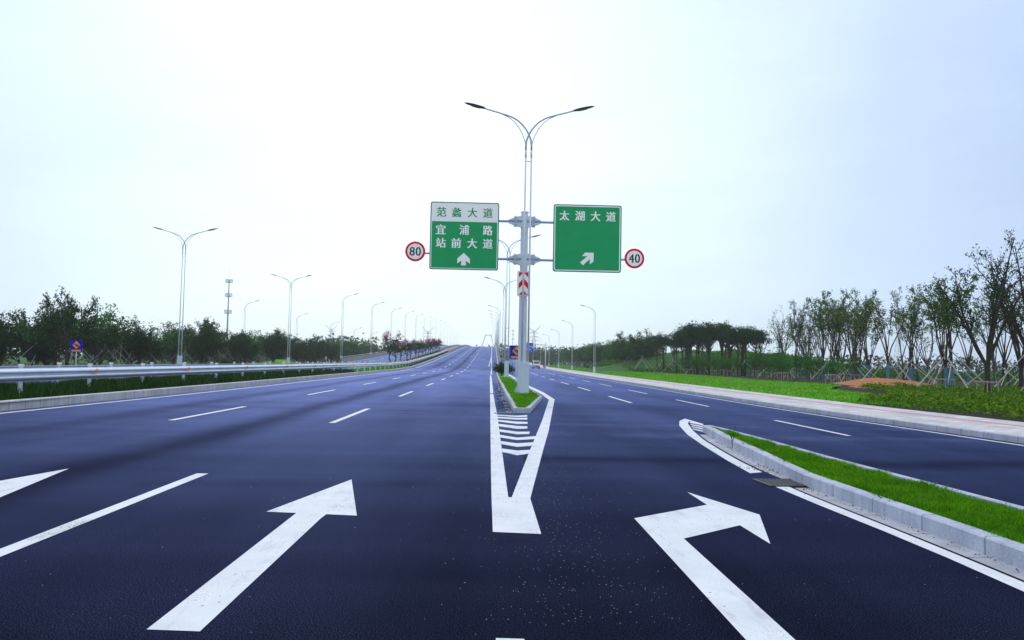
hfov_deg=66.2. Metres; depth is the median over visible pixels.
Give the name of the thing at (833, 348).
tree
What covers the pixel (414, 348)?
crape myrtle
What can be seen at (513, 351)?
warning sign
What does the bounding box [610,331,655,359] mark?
tree
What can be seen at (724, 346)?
umbrella tree
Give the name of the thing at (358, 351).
tree
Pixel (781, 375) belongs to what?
tree guard
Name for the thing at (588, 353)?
tree
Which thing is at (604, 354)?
tree
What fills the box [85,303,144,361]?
tree
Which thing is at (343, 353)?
tree
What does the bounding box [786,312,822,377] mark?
tree
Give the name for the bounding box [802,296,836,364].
tree
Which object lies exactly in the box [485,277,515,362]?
street lamp
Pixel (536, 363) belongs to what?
van
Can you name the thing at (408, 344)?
crape myrtle
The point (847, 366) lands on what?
young tree
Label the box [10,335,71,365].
tree prop
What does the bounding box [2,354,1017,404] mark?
ground
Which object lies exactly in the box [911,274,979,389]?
tree
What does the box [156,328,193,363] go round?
tree
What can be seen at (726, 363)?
young tree
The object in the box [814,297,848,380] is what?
tree
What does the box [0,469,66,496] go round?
straight arrow
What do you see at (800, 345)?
tree
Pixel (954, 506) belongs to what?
grass
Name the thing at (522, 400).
island grass
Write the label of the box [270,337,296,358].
tree
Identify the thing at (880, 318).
tree
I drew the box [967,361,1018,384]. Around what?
tree prop
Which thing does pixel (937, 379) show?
tree guard
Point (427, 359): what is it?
ramp median grass
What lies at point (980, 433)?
kerb
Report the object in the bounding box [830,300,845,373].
tree
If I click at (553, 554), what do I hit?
gravel
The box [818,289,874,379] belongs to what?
tree
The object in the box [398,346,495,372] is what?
ramp road
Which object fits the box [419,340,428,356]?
crape myrtle
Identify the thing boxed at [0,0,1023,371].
sky
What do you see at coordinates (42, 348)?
tree
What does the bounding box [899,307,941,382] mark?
tree
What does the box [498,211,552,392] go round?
sign mast
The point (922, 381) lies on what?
tree prop
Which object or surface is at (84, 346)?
tree
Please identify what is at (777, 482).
drain grate
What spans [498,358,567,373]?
surface road
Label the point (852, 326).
tree
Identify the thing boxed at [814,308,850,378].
tree
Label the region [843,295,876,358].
tree
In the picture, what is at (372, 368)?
bright median grass
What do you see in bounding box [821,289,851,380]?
tree
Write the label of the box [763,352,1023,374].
woods
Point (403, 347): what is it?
crape myrtle
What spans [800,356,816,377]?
young tree
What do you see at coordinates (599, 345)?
tree
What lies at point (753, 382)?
verge lawn
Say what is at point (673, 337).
umbrella tree
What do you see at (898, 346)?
power pylon
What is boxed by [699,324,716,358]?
umbrella tree
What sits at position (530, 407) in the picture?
kerb
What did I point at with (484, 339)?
bridge tower
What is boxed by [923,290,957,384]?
tree
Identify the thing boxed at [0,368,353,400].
median grass
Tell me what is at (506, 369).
street lamp
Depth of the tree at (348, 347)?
207.83 m
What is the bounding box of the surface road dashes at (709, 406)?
[515,365,850,435]
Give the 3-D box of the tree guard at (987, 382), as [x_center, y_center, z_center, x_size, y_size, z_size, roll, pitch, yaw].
[27.019,3.931,44.638,1.001,0.952,1.000,2,-3,-13]
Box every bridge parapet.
[340,344,447,362]
[437,344,460,350]
[448,344,468,351]
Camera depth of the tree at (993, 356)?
73.06 m
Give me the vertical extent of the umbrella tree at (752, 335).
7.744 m
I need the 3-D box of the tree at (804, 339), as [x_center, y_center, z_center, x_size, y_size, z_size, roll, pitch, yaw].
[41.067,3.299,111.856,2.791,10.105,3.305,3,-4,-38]
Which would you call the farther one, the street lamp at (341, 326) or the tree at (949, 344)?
the street lamp at (341, 326)
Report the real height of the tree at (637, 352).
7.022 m
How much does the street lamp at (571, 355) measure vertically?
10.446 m
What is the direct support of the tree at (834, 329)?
on the tree bed at (815, 380)
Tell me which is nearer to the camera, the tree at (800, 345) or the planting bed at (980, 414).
the planting bed at (980, 414)
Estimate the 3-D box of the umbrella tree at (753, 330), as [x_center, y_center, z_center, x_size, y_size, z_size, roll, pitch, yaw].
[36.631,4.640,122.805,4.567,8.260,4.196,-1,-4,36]
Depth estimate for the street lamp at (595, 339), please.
120.43 m
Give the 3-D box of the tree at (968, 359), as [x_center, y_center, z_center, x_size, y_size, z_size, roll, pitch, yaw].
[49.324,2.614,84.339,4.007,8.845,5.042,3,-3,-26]
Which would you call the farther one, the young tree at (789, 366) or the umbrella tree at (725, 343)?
the umbrella tree at (725, 343)
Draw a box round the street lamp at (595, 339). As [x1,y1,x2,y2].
[581,305,595,372]
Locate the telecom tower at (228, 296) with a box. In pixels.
[224,269,232,339]
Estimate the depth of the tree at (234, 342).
132.08 m
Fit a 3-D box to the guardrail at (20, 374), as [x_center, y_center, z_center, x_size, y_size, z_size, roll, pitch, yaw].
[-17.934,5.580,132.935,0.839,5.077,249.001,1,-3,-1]
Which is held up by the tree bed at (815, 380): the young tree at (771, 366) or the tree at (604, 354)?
the young tree at (771, 366)
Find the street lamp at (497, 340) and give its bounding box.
[495,315,498,353]
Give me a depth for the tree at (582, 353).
229.09 m
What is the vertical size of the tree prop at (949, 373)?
2.660 m
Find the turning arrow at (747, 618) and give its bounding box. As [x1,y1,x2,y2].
[634,492,794,639]
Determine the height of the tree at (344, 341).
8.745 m
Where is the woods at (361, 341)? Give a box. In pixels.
[163,333,395,361]
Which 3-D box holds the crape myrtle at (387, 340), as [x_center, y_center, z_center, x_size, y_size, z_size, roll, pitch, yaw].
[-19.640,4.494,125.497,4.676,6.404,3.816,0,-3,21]
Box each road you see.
[0,371,1023,639]
[6,346,445,385]
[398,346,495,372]
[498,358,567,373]
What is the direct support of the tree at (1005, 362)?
on the tree bed at (815, 380)
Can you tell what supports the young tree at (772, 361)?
on the tree bed at (815, 380)
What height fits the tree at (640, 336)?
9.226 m
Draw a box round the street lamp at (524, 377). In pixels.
[464,102,593,392]
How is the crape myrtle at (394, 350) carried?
on the median soil
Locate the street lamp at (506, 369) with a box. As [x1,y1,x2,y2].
[499,235,539,376]
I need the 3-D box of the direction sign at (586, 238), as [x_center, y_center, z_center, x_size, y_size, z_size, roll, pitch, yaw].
[3.630,-3.929,37.918,3.300,3.270,0.113,1,-3,-2]
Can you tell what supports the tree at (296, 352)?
on the roadside grass
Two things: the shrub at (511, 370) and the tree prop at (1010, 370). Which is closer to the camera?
the tree prop at (1010, 370)
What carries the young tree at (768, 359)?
on the tree bed at (815, 380)
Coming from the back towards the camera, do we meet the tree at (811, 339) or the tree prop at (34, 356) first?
the tree at (811, 339)
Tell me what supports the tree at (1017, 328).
on the tree bed at (815, 380)
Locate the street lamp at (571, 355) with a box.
[562,320,572,369]
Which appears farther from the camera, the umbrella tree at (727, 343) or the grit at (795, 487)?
the umbrella tree at (727, 343)
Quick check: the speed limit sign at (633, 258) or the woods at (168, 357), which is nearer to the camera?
the speed limit sign at (633, 258)
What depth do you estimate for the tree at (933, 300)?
93.07 m
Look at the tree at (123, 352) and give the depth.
92.72 m
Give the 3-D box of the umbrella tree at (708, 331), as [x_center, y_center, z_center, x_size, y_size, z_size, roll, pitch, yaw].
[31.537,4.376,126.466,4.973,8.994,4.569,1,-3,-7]
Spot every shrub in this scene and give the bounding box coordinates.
[219,359,232,363]
[492,360,512,375]
[498,361,517,375]
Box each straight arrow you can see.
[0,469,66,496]
[148,479,356,630]
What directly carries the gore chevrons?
on the road at (416, 549)
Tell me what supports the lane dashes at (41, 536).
on the road at (416, 549)
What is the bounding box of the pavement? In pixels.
[514,360,1023,435]
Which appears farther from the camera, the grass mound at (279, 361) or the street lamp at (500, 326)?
the street lamp at (500, 326)
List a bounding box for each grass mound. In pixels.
[261,359,295,362]
[577,353,821,373]
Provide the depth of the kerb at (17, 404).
30.60 m
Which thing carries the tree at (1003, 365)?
on the tree bed at (815, 380)
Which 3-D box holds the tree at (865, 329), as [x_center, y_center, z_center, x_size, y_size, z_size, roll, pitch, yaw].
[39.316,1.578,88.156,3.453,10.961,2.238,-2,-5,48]
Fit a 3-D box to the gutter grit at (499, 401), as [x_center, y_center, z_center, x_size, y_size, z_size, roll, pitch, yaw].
[-0.722,3.872,42.811,0.533,0.042,34.061,1,-3,-2]
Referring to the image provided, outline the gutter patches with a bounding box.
[495,377,511,412]
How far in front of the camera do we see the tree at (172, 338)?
94.82 m
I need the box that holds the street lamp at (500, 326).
[488,305,500,360]
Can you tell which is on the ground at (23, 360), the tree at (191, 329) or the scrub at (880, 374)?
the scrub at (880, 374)
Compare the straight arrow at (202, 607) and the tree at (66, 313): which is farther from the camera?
the tree at (66, 313)
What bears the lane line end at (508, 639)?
on the road at (416, 549)
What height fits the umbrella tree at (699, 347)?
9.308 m
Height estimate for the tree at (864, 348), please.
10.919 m
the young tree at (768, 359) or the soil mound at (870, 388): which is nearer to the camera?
the soil mound at (870, 388)
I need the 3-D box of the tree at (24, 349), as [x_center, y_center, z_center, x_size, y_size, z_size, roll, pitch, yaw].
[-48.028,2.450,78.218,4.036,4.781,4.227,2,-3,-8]
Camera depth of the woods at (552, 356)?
378.82 m
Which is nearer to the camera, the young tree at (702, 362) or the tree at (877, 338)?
the tree at (877, 338)
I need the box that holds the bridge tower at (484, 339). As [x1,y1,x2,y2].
[481,334,493,346]
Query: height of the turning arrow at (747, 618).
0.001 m
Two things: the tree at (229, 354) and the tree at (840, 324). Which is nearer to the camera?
the tree at (840, 324)
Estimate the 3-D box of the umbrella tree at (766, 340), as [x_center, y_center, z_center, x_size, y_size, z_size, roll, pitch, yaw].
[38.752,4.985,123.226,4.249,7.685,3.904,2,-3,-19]
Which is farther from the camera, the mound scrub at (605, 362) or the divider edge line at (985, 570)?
the mound scrub at (605, 362)
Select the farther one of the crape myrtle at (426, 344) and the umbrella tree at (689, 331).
the crape myrtle at (426, 344)
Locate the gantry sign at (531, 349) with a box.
[526,343,546,367]
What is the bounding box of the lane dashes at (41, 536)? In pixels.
[0,353,476,556]
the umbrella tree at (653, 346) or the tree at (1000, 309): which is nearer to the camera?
the tree at (1000, 309)
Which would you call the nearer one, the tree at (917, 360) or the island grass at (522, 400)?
the island grass at (522, 400)
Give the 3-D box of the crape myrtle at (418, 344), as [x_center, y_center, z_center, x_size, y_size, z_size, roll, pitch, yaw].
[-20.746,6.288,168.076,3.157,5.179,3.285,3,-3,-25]
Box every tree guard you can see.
[777,372,788,380]
[839,373,851,381]
[935,378,956,389]
[975,381,1000,393]
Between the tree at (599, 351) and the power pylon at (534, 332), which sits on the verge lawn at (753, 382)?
the tree at (599, 351)
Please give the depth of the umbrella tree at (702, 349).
147.53 m
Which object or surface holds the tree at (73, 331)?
on the roadside lawn
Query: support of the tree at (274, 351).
on the roadside lawn
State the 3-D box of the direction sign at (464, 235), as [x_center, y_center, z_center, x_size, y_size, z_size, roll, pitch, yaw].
[-2.287,-4.031,37.756,3.300,3.270,0.113,1,-3,-2]
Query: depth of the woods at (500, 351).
560.83 m
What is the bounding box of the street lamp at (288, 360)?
[271,274,310,362]
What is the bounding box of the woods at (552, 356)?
[497,344,599,365]
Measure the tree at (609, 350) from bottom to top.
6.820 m
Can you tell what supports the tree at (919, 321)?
on the tree bed at (815, 380)
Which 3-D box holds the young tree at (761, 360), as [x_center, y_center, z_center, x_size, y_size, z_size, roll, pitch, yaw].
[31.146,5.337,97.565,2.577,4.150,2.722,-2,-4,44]
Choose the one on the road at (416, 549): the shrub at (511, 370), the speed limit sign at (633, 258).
the shrub at (511, 370)
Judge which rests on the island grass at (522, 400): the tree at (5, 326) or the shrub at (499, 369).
the shrub at (499, 369)
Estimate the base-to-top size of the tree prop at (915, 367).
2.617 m
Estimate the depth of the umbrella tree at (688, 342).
134.69 m
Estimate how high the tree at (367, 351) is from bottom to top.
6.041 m
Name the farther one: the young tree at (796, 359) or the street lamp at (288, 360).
the street lamp at (288, 360)
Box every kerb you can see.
[0,352,449,410]
[496,372,541,412]
[513,360,1023,443]
[703,425,1023,569]
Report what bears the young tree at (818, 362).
on the tree bed at (815, 380)
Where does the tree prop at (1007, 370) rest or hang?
on the tree bed at (815, 380)
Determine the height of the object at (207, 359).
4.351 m
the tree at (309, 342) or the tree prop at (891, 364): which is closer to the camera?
the tree prop at (891, 364)
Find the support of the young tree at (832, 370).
on the tree bed at (815, 380)
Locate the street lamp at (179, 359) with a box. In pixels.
[154,227,217,363]
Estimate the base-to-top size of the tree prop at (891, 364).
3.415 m
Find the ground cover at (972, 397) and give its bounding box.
[857,381,1023,418]
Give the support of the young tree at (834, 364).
on the tree bed at (815, 380)
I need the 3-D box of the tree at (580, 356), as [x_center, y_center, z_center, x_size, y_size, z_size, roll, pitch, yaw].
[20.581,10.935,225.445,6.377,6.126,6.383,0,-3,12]
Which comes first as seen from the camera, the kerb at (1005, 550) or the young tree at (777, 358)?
the kerb at (1005, 550)
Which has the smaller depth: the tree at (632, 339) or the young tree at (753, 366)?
the young tree at (753, 366)
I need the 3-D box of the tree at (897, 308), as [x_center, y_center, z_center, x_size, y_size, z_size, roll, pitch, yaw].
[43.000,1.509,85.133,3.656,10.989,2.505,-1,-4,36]
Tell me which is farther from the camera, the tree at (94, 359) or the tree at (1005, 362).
the tree at (94, 359)
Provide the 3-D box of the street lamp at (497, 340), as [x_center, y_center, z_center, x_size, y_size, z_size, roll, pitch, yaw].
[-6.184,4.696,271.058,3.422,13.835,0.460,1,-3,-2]
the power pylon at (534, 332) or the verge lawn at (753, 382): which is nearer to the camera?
the verge lawn at (753, 382)
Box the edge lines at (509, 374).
[0,346,1023,445]
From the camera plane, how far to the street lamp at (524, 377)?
37.24 m
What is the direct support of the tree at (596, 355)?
on the verge lawn at (753, 382)
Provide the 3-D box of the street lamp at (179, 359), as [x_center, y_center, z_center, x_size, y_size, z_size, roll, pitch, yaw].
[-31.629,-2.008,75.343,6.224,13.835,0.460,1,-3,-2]
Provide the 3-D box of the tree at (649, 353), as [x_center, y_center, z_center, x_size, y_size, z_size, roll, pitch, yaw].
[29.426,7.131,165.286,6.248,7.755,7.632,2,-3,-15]
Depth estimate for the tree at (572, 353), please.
250.53 m
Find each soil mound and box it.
[833,378,937,385]
[848,384,910,388]
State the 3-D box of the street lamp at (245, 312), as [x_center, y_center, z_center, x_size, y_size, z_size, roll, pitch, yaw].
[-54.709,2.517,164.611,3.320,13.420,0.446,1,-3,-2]
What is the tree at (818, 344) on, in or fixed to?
on the tree bed at (815, 380)
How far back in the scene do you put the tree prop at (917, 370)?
93.02 m
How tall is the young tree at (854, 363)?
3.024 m
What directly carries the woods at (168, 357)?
on the ground at (23, 360)
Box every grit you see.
[447,415,1019,572]
[493,383,510,410]
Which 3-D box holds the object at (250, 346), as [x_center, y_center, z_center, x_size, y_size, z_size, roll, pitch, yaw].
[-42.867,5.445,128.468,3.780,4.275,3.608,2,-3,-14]
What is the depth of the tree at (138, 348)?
75.55 m
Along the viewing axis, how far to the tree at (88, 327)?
69.11 m
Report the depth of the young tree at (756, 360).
115.55 m
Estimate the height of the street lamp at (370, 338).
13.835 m
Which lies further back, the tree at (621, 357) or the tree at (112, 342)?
the tree at (621, 357)
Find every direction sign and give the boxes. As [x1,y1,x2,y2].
[429,201,498,270]
[553,204,621,272]
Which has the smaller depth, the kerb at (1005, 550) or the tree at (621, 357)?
the kerb at (1005, 550)
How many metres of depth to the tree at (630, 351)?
161.25 m
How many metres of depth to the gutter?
8.30 m
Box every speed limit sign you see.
[405,241,429,260]
[621,249,643,267]
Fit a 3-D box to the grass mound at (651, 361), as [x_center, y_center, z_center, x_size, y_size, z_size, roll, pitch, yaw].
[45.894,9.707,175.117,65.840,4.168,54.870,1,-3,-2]
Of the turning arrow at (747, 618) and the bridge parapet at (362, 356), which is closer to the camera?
the turning arrow at (747, 618)
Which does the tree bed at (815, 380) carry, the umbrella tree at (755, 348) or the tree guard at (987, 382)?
the umbrella tree at (755, 348)
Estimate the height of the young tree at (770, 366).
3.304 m
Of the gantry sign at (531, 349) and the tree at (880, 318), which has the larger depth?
the gantry sign at (531, 349)
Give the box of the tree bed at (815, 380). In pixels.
[583,367,1018,397]
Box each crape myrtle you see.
[380,331,403,362]
[387,339,402,361]
[396,341,411,360]
[403,338,413,360]
[407,340,417,358]
[411,337,420,357]
[417,340,424,357]
[419,338,429,356]
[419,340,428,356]
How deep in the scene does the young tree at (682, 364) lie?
135.22 m
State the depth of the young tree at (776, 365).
89.02 m
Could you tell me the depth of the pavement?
29.02 m
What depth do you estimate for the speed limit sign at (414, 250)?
37.59 m
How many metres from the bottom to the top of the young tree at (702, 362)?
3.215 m
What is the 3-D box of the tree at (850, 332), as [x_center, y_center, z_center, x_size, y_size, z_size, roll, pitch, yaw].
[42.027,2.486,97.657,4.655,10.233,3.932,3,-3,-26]
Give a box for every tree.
[0,309,34,365]
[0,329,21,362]
[8,305,87,365]
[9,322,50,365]
[12,300,94,365]
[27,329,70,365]
[30,314,101,364]
[32,285,99,364]
[82,325,126,364]
[82,327,125,364]
[83,322,120,364]
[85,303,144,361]
[113,333,150,364]
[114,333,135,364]
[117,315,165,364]
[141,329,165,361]
[154,322,191,363]
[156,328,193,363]
[160,316,228,363]
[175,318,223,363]
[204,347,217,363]
[206,329,234,363]
[214,329,249,362]
[223,330,252,360]
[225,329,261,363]
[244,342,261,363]
[246,330,264,362]
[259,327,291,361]
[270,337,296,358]
[287,333,320,362]
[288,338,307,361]
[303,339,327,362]
[313,341,331,362]
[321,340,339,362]
[327,338,355,350]
[329,334,351,362]
[336,342,351,356]
[344,338,360,356]
[351,345,364,356]
[360,340,376,353]
[363,347,377,354]
[377,345,387,352]
[560,349,568,365]
[567,350,579,366]
[574,344,588,367]
[575,349,592,367]
[578,343,592,367]
[585,350,597,362]
[589,339,613,352]
[590,344,606,360]
[592,345,602,362]
[596,344,610,359]
[605,342,620,360]
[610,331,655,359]
[610,342,627,361]
[612,338,644,361]
[622,341,644,359]
[629,328,668,357]
[641,339,662,358]
[645,333,671,372]
[647,334,664,367]
[665,332,684,372]
[667,342,682,363]
[673,319,704,374]
[674,326,694,373]
[676,322,696,373]
[679,354,687,368]
[683,340,695,372]
[685,354,698,374]
[693,319,723,374]
[693,342,713,373]
[695,324,703,373]
[698,356,712,374]
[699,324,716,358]
[707,322,729,374]
[712,324,733,374]
[713,320,738,374]
[714,326,751,375]
[717,357,730,376]
[723,327,750,375]
[729,325,750,375]
[736,327,766,369]
[738,324,761,375]
[739,326,764,375]
[749,350,761,376]
[749,359,759,376]
[751,329,773,369]
[751,347,770,378]
[762,350,773,378]
[763,355,775,378]
[766,353,775,376]
[767,305,791,377]
[768,353,782,371]
[769,346,788,379]
[769,355,783,380]
[772,316,800,377]
[776,355,792,380]
[777,301,815,378]
[777,357,793,380]
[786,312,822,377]
[786,351,801,378]
[790,309,811,371]
[791,301,805,377]
[794,353,805,378]
[799,349,819,379]
[800,312,824,359]
[800,351,814,379]
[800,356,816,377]
[801,306,827,379]
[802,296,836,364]
[806,299,826,379]
[808,300,846,378]
[811,354,827,379]
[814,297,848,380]
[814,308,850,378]
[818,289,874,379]
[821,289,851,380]
[822,320,840,376]
[822,358,840,384]
[825,355,843,381]
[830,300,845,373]
[834,299,862,379]
[835,358,854,380]
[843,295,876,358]
[843,305,868,378]
[845,357,863,373]
[848,313,886,377]
[850,288,876,378]
[852,303,871,377]
[861,286,923,378]
[889,283,925,379]
[896,302,917,380]
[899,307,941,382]
[905,296,928,380]
[906,315,929,381]
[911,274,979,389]
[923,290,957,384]
[928,271,984,384]
[928,288,966,354]
[932,227,1023,398]
[948,303,987,384]
[956,234,1023,346]
[965,291,1004,384]
[980,256,1023,388]
[981,286,1022,385]
[983,284,1023,348]
[987,301,1023,386]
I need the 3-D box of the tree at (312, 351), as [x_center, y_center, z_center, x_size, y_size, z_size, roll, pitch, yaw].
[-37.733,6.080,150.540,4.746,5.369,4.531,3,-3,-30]
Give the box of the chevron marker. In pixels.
[517,271,528,295]
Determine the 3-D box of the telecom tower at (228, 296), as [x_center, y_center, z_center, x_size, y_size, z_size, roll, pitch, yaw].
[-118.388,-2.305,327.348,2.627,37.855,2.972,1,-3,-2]
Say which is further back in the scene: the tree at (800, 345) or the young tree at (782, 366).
the tree at (800, 345)
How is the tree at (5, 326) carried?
on the ground at (23, 360)
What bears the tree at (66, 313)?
on the roadside lawn
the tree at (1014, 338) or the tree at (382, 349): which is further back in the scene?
the tree at (382, 349)
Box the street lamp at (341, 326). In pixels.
[340,293,358,357]
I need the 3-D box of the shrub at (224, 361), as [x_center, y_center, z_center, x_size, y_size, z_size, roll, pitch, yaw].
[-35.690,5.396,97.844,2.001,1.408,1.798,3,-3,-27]
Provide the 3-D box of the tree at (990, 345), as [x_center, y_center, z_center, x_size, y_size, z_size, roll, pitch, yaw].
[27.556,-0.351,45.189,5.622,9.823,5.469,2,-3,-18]
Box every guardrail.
[0,349,436,381]
[0,350,446,395]
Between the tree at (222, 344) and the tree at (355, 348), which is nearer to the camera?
the tree at (222, 344)
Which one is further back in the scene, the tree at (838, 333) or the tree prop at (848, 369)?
the tree at (838, 333)
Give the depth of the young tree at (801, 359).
103.38 m
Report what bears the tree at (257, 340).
on the roadside lawn
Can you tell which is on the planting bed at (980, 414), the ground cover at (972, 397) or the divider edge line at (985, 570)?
the ground cover at (972, 397)
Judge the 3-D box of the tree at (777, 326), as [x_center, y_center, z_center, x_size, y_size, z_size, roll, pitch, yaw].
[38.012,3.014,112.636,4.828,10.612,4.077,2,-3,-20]
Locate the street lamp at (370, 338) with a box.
[370,302,383,353]
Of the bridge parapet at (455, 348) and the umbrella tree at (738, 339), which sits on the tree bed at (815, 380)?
the umbrella tree at (738, 339)
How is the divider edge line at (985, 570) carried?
on the road at (416, 549)
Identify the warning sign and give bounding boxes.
[70,340,82,364]
[510,345,517,381]
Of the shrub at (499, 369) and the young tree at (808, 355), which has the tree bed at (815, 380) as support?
the young tree at (808, 355)
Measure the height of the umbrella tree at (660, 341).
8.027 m
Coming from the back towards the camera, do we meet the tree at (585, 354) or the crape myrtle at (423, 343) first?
the tree at (585, 354)
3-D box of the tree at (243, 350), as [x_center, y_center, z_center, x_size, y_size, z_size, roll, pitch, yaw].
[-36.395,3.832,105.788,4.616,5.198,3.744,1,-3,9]
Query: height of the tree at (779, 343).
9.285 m
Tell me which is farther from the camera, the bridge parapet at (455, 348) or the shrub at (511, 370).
the bridge parapet at (455, 348)
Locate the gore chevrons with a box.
[497,415,535,454]
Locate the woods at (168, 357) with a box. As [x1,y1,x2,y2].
[2,323,336,365]
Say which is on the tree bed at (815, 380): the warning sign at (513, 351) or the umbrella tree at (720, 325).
the umbrella tree at (720, 325)
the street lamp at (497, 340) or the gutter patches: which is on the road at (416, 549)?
the gutter patches
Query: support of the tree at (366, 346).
on the ground at (23, 360)
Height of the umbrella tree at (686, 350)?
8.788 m
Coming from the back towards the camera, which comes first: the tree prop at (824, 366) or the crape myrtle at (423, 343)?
the crape myrtle at (423, 343)
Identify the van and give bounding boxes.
[532,361,540,368]
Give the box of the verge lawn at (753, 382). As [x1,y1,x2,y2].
[554,366,1005,406]
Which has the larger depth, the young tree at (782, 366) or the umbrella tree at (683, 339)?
the umbrella tree at (683, 339)
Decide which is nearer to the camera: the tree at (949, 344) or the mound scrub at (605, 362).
the tree at (949, 344)
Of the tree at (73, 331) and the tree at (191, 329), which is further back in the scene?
the tree at (191, 329)
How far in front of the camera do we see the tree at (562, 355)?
281.39 m
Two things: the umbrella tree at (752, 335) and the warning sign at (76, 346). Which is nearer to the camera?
the warning sign at (76, 346)
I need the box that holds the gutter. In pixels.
[701,435,1023,579]
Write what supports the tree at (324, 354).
on the ground at (23, 360)
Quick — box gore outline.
[490,375,554,533]
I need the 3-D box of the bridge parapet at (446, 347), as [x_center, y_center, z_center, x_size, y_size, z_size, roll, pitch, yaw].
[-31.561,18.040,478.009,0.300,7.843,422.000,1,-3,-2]
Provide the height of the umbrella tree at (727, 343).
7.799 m
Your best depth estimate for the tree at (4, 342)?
55.19 m
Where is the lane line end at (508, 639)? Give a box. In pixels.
[496,638,523,639]
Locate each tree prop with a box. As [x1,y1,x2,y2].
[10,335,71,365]
[810,353,855,379]
[833,356,869,381]
[864,350,910,380]
[895,355,936,382]
[897,359,935,383]
[916,344,991,389]
[927,360,968,384]
[930,358,979,386]
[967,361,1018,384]
[990,358,1018,385]
[994,355,1023,386]
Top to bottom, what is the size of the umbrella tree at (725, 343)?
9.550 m
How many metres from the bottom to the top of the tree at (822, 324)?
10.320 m
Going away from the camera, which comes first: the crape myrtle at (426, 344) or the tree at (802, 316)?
the tree at (802, 316)
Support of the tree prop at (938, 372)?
on the tree bed at (815, 380)
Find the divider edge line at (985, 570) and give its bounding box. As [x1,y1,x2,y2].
[679,419,1023,590]
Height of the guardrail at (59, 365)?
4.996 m
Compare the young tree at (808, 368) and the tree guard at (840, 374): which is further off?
the tree guard at (840, 374)
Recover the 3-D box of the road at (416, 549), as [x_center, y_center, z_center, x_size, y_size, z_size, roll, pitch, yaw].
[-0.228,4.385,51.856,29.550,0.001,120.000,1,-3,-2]
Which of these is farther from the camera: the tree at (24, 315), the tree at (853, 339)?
the tree at (853, 339)
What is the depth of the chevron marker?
37.60 m
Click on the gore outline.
(511, 515)
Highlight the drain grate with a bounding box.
[752,479,806,486]
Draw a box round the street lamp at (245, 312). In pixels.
[242,300,259,362]
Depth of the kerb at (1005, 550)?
8.84 m
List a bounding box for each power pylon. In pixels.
[529,328,537,347]
[892,323,905,368]
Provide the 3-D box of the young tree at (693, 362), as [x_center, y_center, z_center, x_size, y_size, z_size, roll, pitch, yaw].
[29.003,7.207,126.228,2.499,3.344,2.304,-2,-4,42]
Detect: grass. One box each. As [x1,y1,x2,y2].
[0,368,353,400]
[345,365,409,371]
[394,351,447,365]
[499,376,539,407]
[711,425,1023,543]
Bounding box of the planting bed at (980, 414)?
[872,394,1023,421]
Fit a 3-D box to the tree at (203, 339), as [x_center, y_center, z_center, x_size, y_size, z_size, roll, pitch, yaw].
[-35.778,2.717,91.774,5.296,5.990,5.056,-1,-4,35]
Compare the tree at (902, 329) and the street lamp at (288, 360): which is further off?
the street lamp at (288, 360)
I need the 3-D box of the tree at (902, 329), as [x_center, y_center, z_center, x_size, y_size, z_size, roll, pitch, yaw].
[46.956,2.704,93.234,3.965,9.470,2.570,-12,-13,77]
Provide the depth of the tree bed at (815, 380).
94.63 m
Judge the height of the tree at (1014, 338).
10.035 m
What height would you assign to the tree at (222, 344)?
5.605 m
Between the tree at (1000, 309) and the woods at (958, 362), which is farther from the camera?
the woods at (958, 362)
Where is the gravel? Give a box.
[153,425,976,632]
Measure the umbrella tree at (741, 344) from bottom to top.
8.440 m
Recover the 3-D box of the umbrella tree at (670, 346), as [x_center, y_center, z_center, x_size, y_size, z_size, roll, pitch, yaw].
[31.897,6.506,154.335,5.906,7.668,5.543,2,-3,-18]
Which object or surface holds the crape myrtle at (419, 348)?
on the median soil
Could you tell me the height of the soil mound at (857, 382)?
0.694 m
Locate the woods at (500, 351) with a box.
[476,343,591,364]
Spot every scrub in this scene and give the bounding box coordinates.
[590,349,895,376]
[657,366,1023,383]
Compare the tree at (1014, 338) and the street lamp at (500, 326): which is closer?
the tree at (1014, 338)
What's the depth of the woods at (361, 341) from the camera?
367.42 m
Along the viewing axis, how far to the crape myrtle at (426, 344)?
193.79 m

